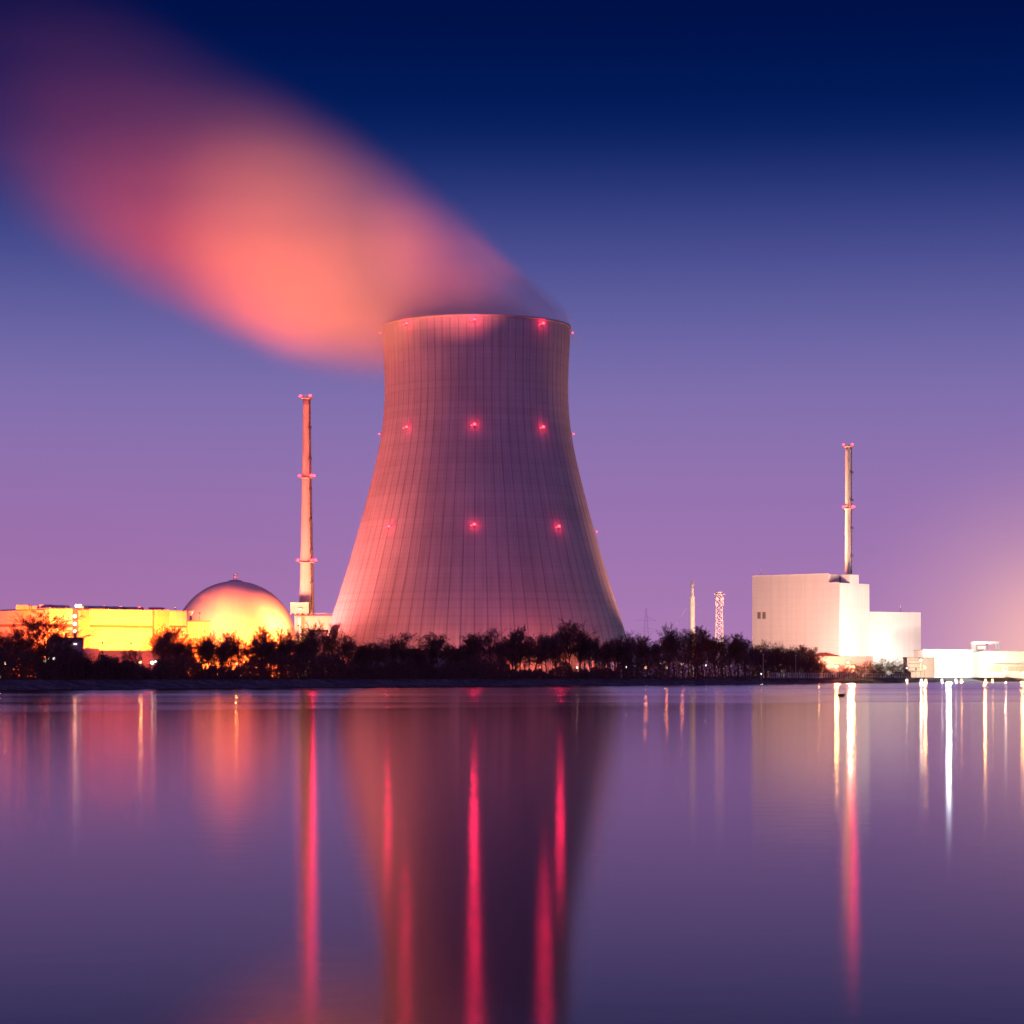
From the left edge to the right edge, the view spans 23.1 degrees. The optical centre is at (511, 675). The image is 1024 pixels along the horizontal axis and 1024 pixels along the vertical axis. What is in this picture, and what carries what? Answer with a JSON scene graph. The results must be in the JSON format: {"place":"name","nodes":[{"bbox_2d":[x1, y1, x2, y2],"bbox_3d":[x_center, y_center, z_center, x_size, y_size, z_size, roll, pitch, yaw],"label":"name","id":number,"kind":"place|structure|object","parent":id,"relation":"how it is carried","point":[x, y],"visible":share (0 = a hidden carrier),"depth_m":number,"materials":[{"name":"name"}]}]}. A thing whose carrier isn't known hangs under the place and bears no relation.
{"place":"outdoors","nodes":[
{"label":"outdoors","id":0,"kind":"place"},
{"bbox_2d":[183,574,295,676],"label":"reactor dome","id":1,"kind":"structure","parent":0,"point":[244,610],"depth_m":1071.36,"materials":[{"name":"concrete"}]},
{"bbox_2d":[0,682,1023,1023],"bbox_3d":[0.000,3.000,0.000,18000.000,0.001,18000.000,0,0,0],"label":"lake water","id":2,"kind":"structure","parent":0,"point":[652,854],"depth_m":41.98,"materials":[{"name":"purple liquid"}]},
{"bbox_2d":[0,677,1023,689],"bbox_3d":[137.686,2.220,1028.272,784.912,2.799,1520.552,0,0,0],"label":"embankment","id":3,"kind":"structure","parent":0,"point":[21,684],"depth_m":700.50,"materials":[{"name":"stone"}]},
{"bbox_2d":[589,635,604,665],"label":"leafy tree","id":4,"kind":"object","parent":3,"relation":"on","point":[595,659],"visible":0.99,"depth_m":821.77,"materials":[{"name":"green plant"}]},
{"bbox_2d":[618,641,635,677],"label":"leafy tree","id":5,"kind":"object","parent":3,"relation":"on","point":[626,652],"visible":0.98,"depth_m":843.47,"materials":[{"name":"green plant"}]},
{"bbox_2d":[687,644,706,668],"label":"leafy tree","id":6,"kind":"object","parent":3,"relation":"on","point":[696,649],"visible":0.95,"depth_m":898.50,"materials":[{"name":"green plant"}]},
{"bbox_2d":[717,639,743,677],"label":"leafy tree","id":7,"kind":"object","parent":3,"relation":"on","point":[730,646],"visible":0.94,"depth_m":923.76,"materials":[{"name":"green plant"}]},
{"bbox_2d":[772,645,789,675],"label":"bushy tree","id":8,"kind":"object","parent":3,"relation":"on","point":[779,650],"visible":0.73,"depth_m":969.41,"materials":[{"name":"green plant"}]},
{"bbox_2d":[798,648,817,676],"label":"bushy tree","id":9,"kind":"object","parent":3,"relation":"on","point":[810,665],"visible":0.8,"depth_m":996.10,"materials":[{"name":"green plant"}]},
{"bbox_2d":[812,652,830,674],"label":"bushy tree","id":10,"kind":"object","parent":3,"relation":"on","point":[821,664],"visible":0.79,"depth_m":1007.68,"materials":[{"name":"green plant"}]},
{"bbox_2d":[832,662,858,677],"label":"shrub","id":11,"kind":"object","parent":3,"relation":"on","point":[843,670],"visible":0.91,"depth_m":1028.62,"materials":[{"name":"green plant"}]},
{"bbox_2d":[850,661,873,676],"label":"shrub","id":12,"kind":"object","parent":3,"relation":"on","point":[860,667],"visible":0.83,"depth_m":1050.36,"materials":[{"name":"green plant"}]},
{"bbox_2d":[864,658,886,676],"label":"shrub","id":13,"kind":"object","parent":3,"relation":"on","point":[874,669],"visible":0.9,"depth_m":1060.87,"materials":[{"name":"green plant"}]},
{"bbox_2d":[873,656,896,676],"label":"shrub","id":14,"kind":"object","parent":3,"relation":"on","point":[887,667],"visible":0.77,"depth_m":1072.28,"materials":[{"name":"green plant"}]},
{"bbox_2d":[891,658,915,676],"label":"shrub","id":15,"kind":"object","parent":3,"relation":"on","point":[900,665],"visible":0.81,"depth_m":1095.64,"materials":[{"name":"green plant"}]},
{"bbox_2d":[0,0,1023,675],"label":"sky","id":16,"kind":"structure","parent":0,"point":[770,237],"materials":[{"name":"purple"}]},
{"label":"ground","id":17,"kind":"structure","parent":0,"visible":0},
{"bbox_2d":[0,630,18,677],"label":"leafy tree","id":18,"kind":"object","parent":17,"relation":"on","point":[3,641],"visible":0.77,"depth_m":557.98,"materials":[{"name":"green plant"}]},
{"bbox_2d":[1,621,35,656],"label":"bare tree","id":19,"kind":"object","parent":17,"relation":"on","point":[16,642],"visible":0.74,"depth_m":566.81,"materials":[{"name":"brown plant"}]},
{"bbox_2d":[19,631,36,667],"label":"leafy tree","id":20,"kind":"object","parent":17,"relation":"on","point":[30,640],"visible":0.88,"depth_m":564.66,"materials":[{"name":"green plant"}]},
{"bbox_2d":[25,643,51,678],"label":"bare tree","id":21,"kind":"object","parent":17,"relation":"on","point":[41,652],"visible":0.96,"depth_m":563.95,"materials":[{"name":"brown plant"}]},
{"bbox_2d":[5,610,102,678],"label":"bare tree","id":22,"kind":"object","parent":17,"relation":"on","point":[45,626],"visible":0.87,"depth_m":572.95,"materials":[{"name":"brown plant"}]},
{"bbox_2d":[47,634,83,674],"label":"boiler house","id":23,"kind":"structure","parent":17,"relation":"on","point":[79,645],"depth_m":931.28,"materials":[{"name":"metal"}]},
{"bbox_2d":[51,647,82,675],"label":"bushy tree","id":24,"kind":"object","parent":17,"relation":"on","point":[54,654],"visible":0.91,"depth_m":573.76,"materials":[{"name":"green plant"}]},
{"bbox_2d":[84,648,98,672],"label":"annex","id":25,"kind":"object","parent":17,"relation":"on","point":[94,651],"visible":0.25,"depth_m":959.09,"materials":[{"name":"concrete"}]},
{"bbox_2d":[71,651,112,678],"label":"bushy tree","id":26,"kind":"object","parent":17,"relation":"on","point":[84,658],"visible":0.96,"depth_m":578.30,"materials":[{"name":"green plant"}]},
{"bbox_2d":[0,604,186,676],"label":"turbine hall","id":27,"kind":"structure","parent":17,"relation":"on","point":[122,627],"depth_m":1004.06,"materials":[{"name":"metal"}]},
{"bbox_2d":[92,653,124,676],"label":"bushy tree","id":28,"kind":"object","parent":17,"relation":"on","point":[100,656],"visible":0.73,"depth_m":585.95,"materials":[{"name":"green plant"}]},
{"bbox_2d":[106,655,134,679],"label":"bushy tree","id":29,"kind":"object","parent":17,"relation":"on","point":[125,666],"visible":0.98,"depth_m":589.38,"materials":[{"name":"green plant"}]},
{"bbox_2d":[120,648,143,673],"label":"bare tree","id":30,"kind":"object","parent":17,"relation":"on","point":[127,655],"visible":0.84,"depth_m":597.98,"materials":[{"name":"brown plant"}]},
{"bbox_2d":[99,650,185,677],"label":"service annex","id":31,"kind":"object","parent":17,"relation":"on","point":[143,654],"visible":0.18,"depth_m":984.27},
{"bbox_2d":[146,636,175,677],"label":"leafy tree","id":32,"kind":"object","parent":17,"relation":"on","point":[163,646],"visible":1,"depth_m":606.24,"materials":[{"name":"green plant"}]},
{"bbox_2d":[142,628,181,660],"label":"bare tree","id":33,"kind":"object","parent":17,"relation":"on","point":[169,639],"visible":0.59,"depth_m":614.68,"materials":[{"name":"brown plant"}]},
{"bbox_2d":[147,624,189,656],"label":"bare tree","id":34,"kind":"object","parent":17,"relation":"on","point":[178,633],"visible":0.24,"depth_m":625.74,"materials":[{"name":"brown plant"}]},
{"bbox_2d":[171,633,199,677],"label":"leafy tree","id":35,"kind":"object","parent":17,"relation":"on","point":[182,648],"visible":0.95,"depth_m":616.76,"materials":[{"name":"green plant"}]},
{"bbox_2d":[187,621,209,671],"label":"drum building","id":36,"kind":"structure","parent":17,"relation":"on","point":[197,629],"depth_m":1041.59,"materials":[{"name":"yellow concrete"}]},
{"bbox_2d":[192,636,210,673],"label":"bare tree","id":37,"kind":"object","parent":17,"relation":"on","point":[201,647],"visible":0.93,"depth_m":623.59,"materials":[{"name":"brown plant"}]},
{"bbox_2d":[199,628,217,664],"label":"bare tree","id":38,"kind":"object","parent":17,"relation":"on","point":[210,649],"visible":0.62,"depth_m":630.98,"materials":[{"name":"brown plant"}]},
{"bbox_2d":[212,638,232,678],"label":"bare tree","id":39,"kind":"object","parent":17,"relation":"on","point":[223,646],"visible":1,"depth_m":630.06,"materials":[{"name":"brown plant"}]},
{"bbox_2d":[216,629,246,665],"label":"bare tree","id":40,"kind":"object","parent":17,"relation":"on","point":[232,643],"visible":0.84,"depth_m":639.51,"materials":[{"name":"brown plant"}]},
{"bbox_2d":[230,634,246,665],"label":"leafy tree","id":41,"kind":"object","parent":17,"relation":"on","point":[238,649],"visible":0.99,"depth_m":639.72,"materials":[{"name":"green plant"}]},
{"bbox_2d":[239,638,265,674],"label":"bare tree","id":42,"kind":"object","parent":17,"relation":"on","point":[253,649],"visible":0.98,"depth_m":641.96,"materials":[{"name":"brown plant"}]},
{"bbox_2d":[255,637,267,666],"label":"leafy tree","id":43,"kind":"object","parent":17,"relation":"on","point":[261,649],"visible":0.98,"depth_m":646.75,"materials":[{"name":"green plant"}]},
{"bbox_2d":[254,625,275,661],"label":"bare tree","id":44,"kind":"object","parent":17,"relation":"on","point":[264,633],"visible":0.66,"depth_m":655.06,"materials":[{"name":"brown plant"}]},
{"bbox_2d":[262,636,281,666],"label":"bare tree","id":45,"kind":"object","parent":17,"relation":"on","point":[271,647],"visible":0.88,"depth_m":652.94,"materials":[{"name":"brown plant"}]},
{"bbox_2d":[268,627,290,672],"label":"leafy tree","id":46,"kind":"object","parent":17,"relation":"on","point":[281,643],"visible":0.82,"depth_m":662.86,"materials":[{"name":"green plant"}]},
{"bbox_2d":[284,626,299,678],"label":"leafy tree","id":47,"kind":"object","parent":17,"relation":"on","point":[292,643],"visible":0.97,"depth_m":663.50,"materials":[{"name":"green plant"}]},
{"bbox_2d":[295,645,314,678],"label":"bare tree","id":48,"kind":"object","parent":17,"relation":"on","point":[305,648],"visible":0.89,"depth_m":664.81,"materials":[{"name":"brown plant"}]},
{"bbox_2d":[294,618,325,670],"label":"bare tree","id":49,"kind":"object","parent":17,"relation":"on","point":[310,641],"visible":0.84,"depth_m":678.00,"materials":[{"name":"brown plant"}]},
{"bbox_2d":[294,613,342,675],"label":"switch building","id":50,"kind":"structure","parent":17,"relation":"on","point":[302,620],"depth_m":1197.19,"materials":[{"name":"concrete"}]},
{"bbox_2d":[290,602,309,614],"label":"fan house","id":51,"kind":"structure","parent":50,"relation":"on","point":[300,608],"depth_m":1190.00,"materials":[{"name":"concrete"}]},
{"bbox_2d":[296,394,316,614],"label":"chimney","id":52,"kind":"object","parent":50,"relation":"on","point":[306,560],"visible":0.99,"depth_m":1197.80,"materials":[{"name":"concrete"}]},
{"bbox_2d":[316,633,330,660],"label":"bare tree","id":53,"kind":"object","parent":17,"relation":"on","point":[323,644],"visible":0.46,"depth_m":694.04,"materials":[{"name":"brown plant"}]},
{"bbox_2d":[324,623,343,672],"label":"bare tree","id":54,"kind":"object","parent":17,"relation":"on","point":[336,634],"visible":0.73,"depth_m":691.80,"materials":[{"name":"brown plant"}]},
{"bbox_2d":[325,630,361,664],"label":"leafy tree","id":55,"kind":"object","parent":17,"relation":"on","point":[345,641],"visible":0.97,"depth_m":685.29,"materials":[{"name":"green plant"}]},
{"bbox_2d":[349,642,380,678],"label":"bare tree","id":56,"kind":"object","parent":17,"relation":"on","point":[361,657],"visible":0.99,"depth_m":692.67,"materials":[{"name":"brown plant"}]},
{"bbox_2d":[366,640,392,678],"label":"bare tree","id":57,"kind":"object","parent":17,"relation":"on","point":[382,650],"visible":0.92,"depth_m":700.36,"materials":[{"name":"brown plant"}]},
{"bbox_2d":[377,631,429,677],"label":"leafy tree","id":58,"kind":"object","parent":17,"relation":"on","point":[396,644],"visible":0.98,"depth_m":715.66,"materials":[{"name":"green plant"}]},
{"bbox_2d":[407,647,436,678],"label":"bare tree","id":59,"kind":"object","parent":17,"relation":"on","point":[419,652],"visible":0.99,"depth_m":716.36,"materials":[{"name":"brown plant"}]},
{"bbox_2d":[359,650,501,677],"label":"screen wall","id":60,"kind":"structure","parent":17,"relation":"on","point":[439,660],"depth_m":1085.59,"materials":[{"name":"concrete"}]},
{"bbox_2d":[416,631,457,677],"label":"bare tree","id":61,"kind":"object","parent":17,"relation":"on","point":[436,644],"visible":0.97,"depth_m":734.33,"materials":[{"name":"brown plant"}]},
{"bbox_2d":[438,643,461,676],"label":"bare tree","id":62,"kind":"object","parent":17,"relation":"on","point":[452,658],"visible":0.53,"depth_m":750.05,"materials":[{"name":"brown plant"}]},
{"bbox_2d":[0,644,910,679],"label":"undergrowth","id":63,"kind":"object","parent":17,"relation":"on","point":[16,668],"visible":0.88,"depth_m":701.74,"materials":[{"name":"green plant"}]},
{"bbox_2d":[457,632,484,678],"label":"bare tree","id":64,"kind":"object","parent":17,"relation":"on","point":[470,643],"visible":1,"depth_m":746.02,"materials":[{"name":"brown plant"}]},
{"bbox_2d":[320,314,635,676],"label":"cooling tower","id":65,"kind":"structure","parent":17,"relation":"on","point":[476,518],"depth_m":1136.73,"materials":[{"name":"concrete"}]},
{"bbox_2d":[471,634,490,659],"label":"bare tree","id":66,"kind":"object","parent":17,"relation":"on","point":[480,650],"visible":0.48,"depth_m":763.17,"materials":[{"name":"brown plant"}]},
{"bbox_2d":[466,626,511,670],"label":"leafy tree","id":67,"kind":"object","parent":17,"relation":"on","point":[487,637],"visible":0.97,"depth_m":762.92,"materials":[{"name":"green plant"}]},
{"bbox_2d":[492,639,512,677],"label":"bare tree","id":68,"kind":"object","parent":17,"relation":"on","point":[502,652],"visible":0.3,"depth_m":782.90,"materials":[{"name":"brown plant"}]},
{"bbox_2d":[503,629,521,670],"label":"bare tree","id":69,"kind":"object","parent":17,"relation":"on","point":[512,641],"visible":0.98,"depth_m":772.94,"materials":[{"name":"brown plant"}]},
{"bbox_2d":[513,626,527,668],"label":"bare tree","id":70,"kind":"object","parent":17,"relation":"on","point":[521,646],"visible":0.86,"depth_m":781.37,"materials":[{"name":"brown plant"}]},
{"bbox_2d":[520,634,542,665],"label":"bare tree","id":71,"kind":"object","parent":17,"relation":"on","point":[530,640],"visible":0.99,"depth_m":781.74,"materials":[{"name":"brown plant"}]},
{"bbox_2d":[523,640,558,669],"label":"bare tree","id":72,"kind":"object","parent":17,"relation":"on","point":[536,659],"visible":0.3,"depth_m":805.15,"materials":[{"name":"brown plant"}]},
{"bbox_2d":[533,632,551,669],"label":"leafy tree","id":73,"kind":"object","parent":17,"relation":"on","point":[545,643],"visible":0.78,"depth_m":791.85,"materials":[{"name":"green plant"}]},
{"bbox_2d":[544,632,563,675],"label":"leafy tree","id":74,"kind":"object","parent":17,"relation":"on","point":[555,642],"visible":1,"depth_m":793.60,"materials":[{"name":"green plant"}]},
{"bbox_2d":[545,632,567,668],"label":"bare tree","id":75,"kind":"object","parent":17,"relation":"on","point":[560,654],"visible":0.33,"depth_m":821.27,"materials":[{"name":"brown plant"}]},
{"bbox_2d":[552,617,595,676],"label":"bare tree","id":76,"kind":"object","parent":17,"relation":"on","point":[566,636],"visible":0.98,"depth_m":815.76,"materials":[{"name":"brown plant"}]},
{"bbox_2d":[573,632,591,669],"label":"bare tree","id":77,"kind":"object","parent":17,"relation":"on","point":[580,659],"visible":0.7,"depth_m":823.50,"materials":[{"name":"brown plant"}]},
{"bbox_2d":[568,632,600,675],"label":"leafy tree","id":78,"kind":"object","parent":17,"relation":"on","point":[584,651],"visible":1,"depth_m":816.65,"materials":[{"name":"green plant"}]},
{"bbox_2d":[598,640,616,674],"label":"bare tree","id":79,"kind":"object","parent":17,"relation":"on","point":[608,652],"visible":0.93,"depth_m":834.47,"materials":[{"name":"brown plant"}]},
{"bbox_2d":[611,634,630,663],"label":"bare tree","id":80,"kind":"object","parent":17,"relation":"on","point":[617,644],"visible":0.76,"depth_m":844.75,"materials":[{"name":"brown plant"}]},
{"bbox_2d":[616,632,647,654],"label":"bare tree","id":81,"kind":"object","parent":17,"relation":"on","point":[630,637],"visible":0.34,"depth_m":873.92,"materials":[{"name":"brown plant"}]},
{"bbox_2d":[621,640,647,664],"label":"bare tree","id":82,"kind":"object","parent":17,"relation":"on","point":[632,649],"visible":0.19,"depth_m":861.28,"materials":[{"name":"brown plant"}]},
{"bbox_2d":[632,639,648,668],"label":"bare tree","id":83,"kind":"object","parent":17,"relation":"on","point":[639,646],"visible":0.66,"depth_m":868.86,"materials":[{"name":"brown plant"}]},
{"bbox_2d":[641,641,666,676],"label":"leafy tree","id":84,"kind":"object","parent":17,"relation":"on","point":[655,648],"visible":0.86,"depth_m":865.93,"materials":[{"name":"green plant"}]},
{"bbox_2d":[655,623,687,671],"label":"bare tree","id":85,"kind":"object","parent":17,"relation":"on","point":[673,644],"visible":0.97,"depth_m":883.88,"materials":[{"name":"brown plant"}]},
{"bbox_2d":[676,632,693,673],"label":"leafy tree","id":86,"kind":"object","parent":17,"relation":"on","point":[682,645],"visible":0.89,"depth_m":890.26,"materials":[{"name":"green plant"}]},
{"bbox_2d":[681,627,698,676],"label":"bare tree","id":87,"kind":"object","parent":17,"relation":"on","point":[691,639],"visible":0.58,"depth_m":903.54,"materials":[{"name":"brown plant"}]},
{"bbox_2d":[675,581,710,676],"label":"white stack","id":88,"kind":"object","parent":17,"relation":"on","point":[692,609],"visible":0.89,"depth_m":1299.04,"materials":[{"name":"paint"}]},
{"bbox_2d":[689,626,716,673],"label":"bare tree","id":89,"kind":"object","parent":17,"relation":"on","point":[702,638],"visible":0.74,"depth_m":913.24,"materials":[{"name":"brown plant"}]},
{"bbox_2d":[713,591,724,674],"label":"lattice mast","id":90,"kind":"object","parent":17,"relation":"on","point":[720,593],"visible":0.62,"depth_m":1298.50,"materials":[{"name":"white metal"}]},
{"bbox_2d":[707,635,741,672],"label":"leafy tree","id":91,"kind":"object","parent":17,"relation":"on","point":[723,643],"visible":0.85,"depth_m":923.75,"materials":[{"name":"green plant"}]},
{"bbox_2d":[729,632,753,659],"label":"bare tree","id":92,"kind":"object","parent":17,"relation":"on","point":[738,637],"visible":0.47,"depth_m":942.58,"materials":[{"name":"brown plant"}]},
{"bbox_2d":[736,640,766,674],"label":"bushy tree","id":93,"kind":"object","parent":17,"relation":"on","point":[756,656],"visible":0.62,"depth_m":950.20,"materials":[{"name":"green plant"}]},
{"bbox_2d":[781,645,805,677],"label":"bushy tree","id":94,"kind":"object","parent":17,"relation":"on","point":[795,651],"visible":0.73,"depth_m":985.08,"materials":[{"name":"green plant"}]},
{"bbox_2d":[752,573,868,676],"bbox_3d":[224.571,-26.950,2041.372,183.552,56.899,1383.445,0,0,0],"label":"reactor block","id":95,"kind":"structure","parent":17,"relation":"on","point":[825,612],"depth_m":1363.91,"materials":[{"name":"concrete"}]},
{"bbox_2d":[842,443,854,574],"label":"chimney","id":96,"kind":"object","parent":95,"relation":"on","point":[848,507],"visible":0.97,"depth_m":1378.32,"materials":[{"name":"concrete"}]},
{"bbox_2d":[770,672,908,677],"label":"fence","id":97,"kind":"object","parent":17,"relation":"on","point":[831,673],"visible":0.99,"depth_m":1014.51,"materials":[{"name":"metal"}]},
{"bbox_2d":[816,653,872,677],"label":"gatehouse","id":98,"kind":"object","parent":17,"relation":"on","point":[831,660],"visible":0.52,"depth_m":1295.75,"materials":[{"name":"concrete"}]},
{"bbox_2d":[869,606,920,675],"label":"extension hall","id":99,"kind":"structure","parent":17,"relation":"on","point":[894,635],"depth_m":1384.36,"materials":[{"name":"white paint"}]},
{"bbox_2d":[902,657,935,677],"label":"store shed","id":100,"kind":"structure","parent":17,"relation":"on","point":[913,663],"depth_m":1265.00,"materials":[{"name":"concrete"}]},
{"bbox_2d":[914,649,983,677],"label":"workshop hall","id":101,"kind":"structure","parent":17,"relation":"on","point":[961,665],"depth_m":1330.00,"materials":[{"name":"concrete"}]},
{"bbox_2d":[970,642,999,649],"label":"gantry frame","id":102,"kind":"object","parent":101,"relation":"on","point":[973,645],"visible":0.89,"depth_m":1344.40,"materials":[{"name":"white paint"}]},
{"bbox_2d":[973,651,1023,677],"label":"canopy hall","id":103,"kind":"structure","parent":17,"relation":"on","point":[997,663],"depth_m":1300.00,"materials":[{"name":"concrete"}]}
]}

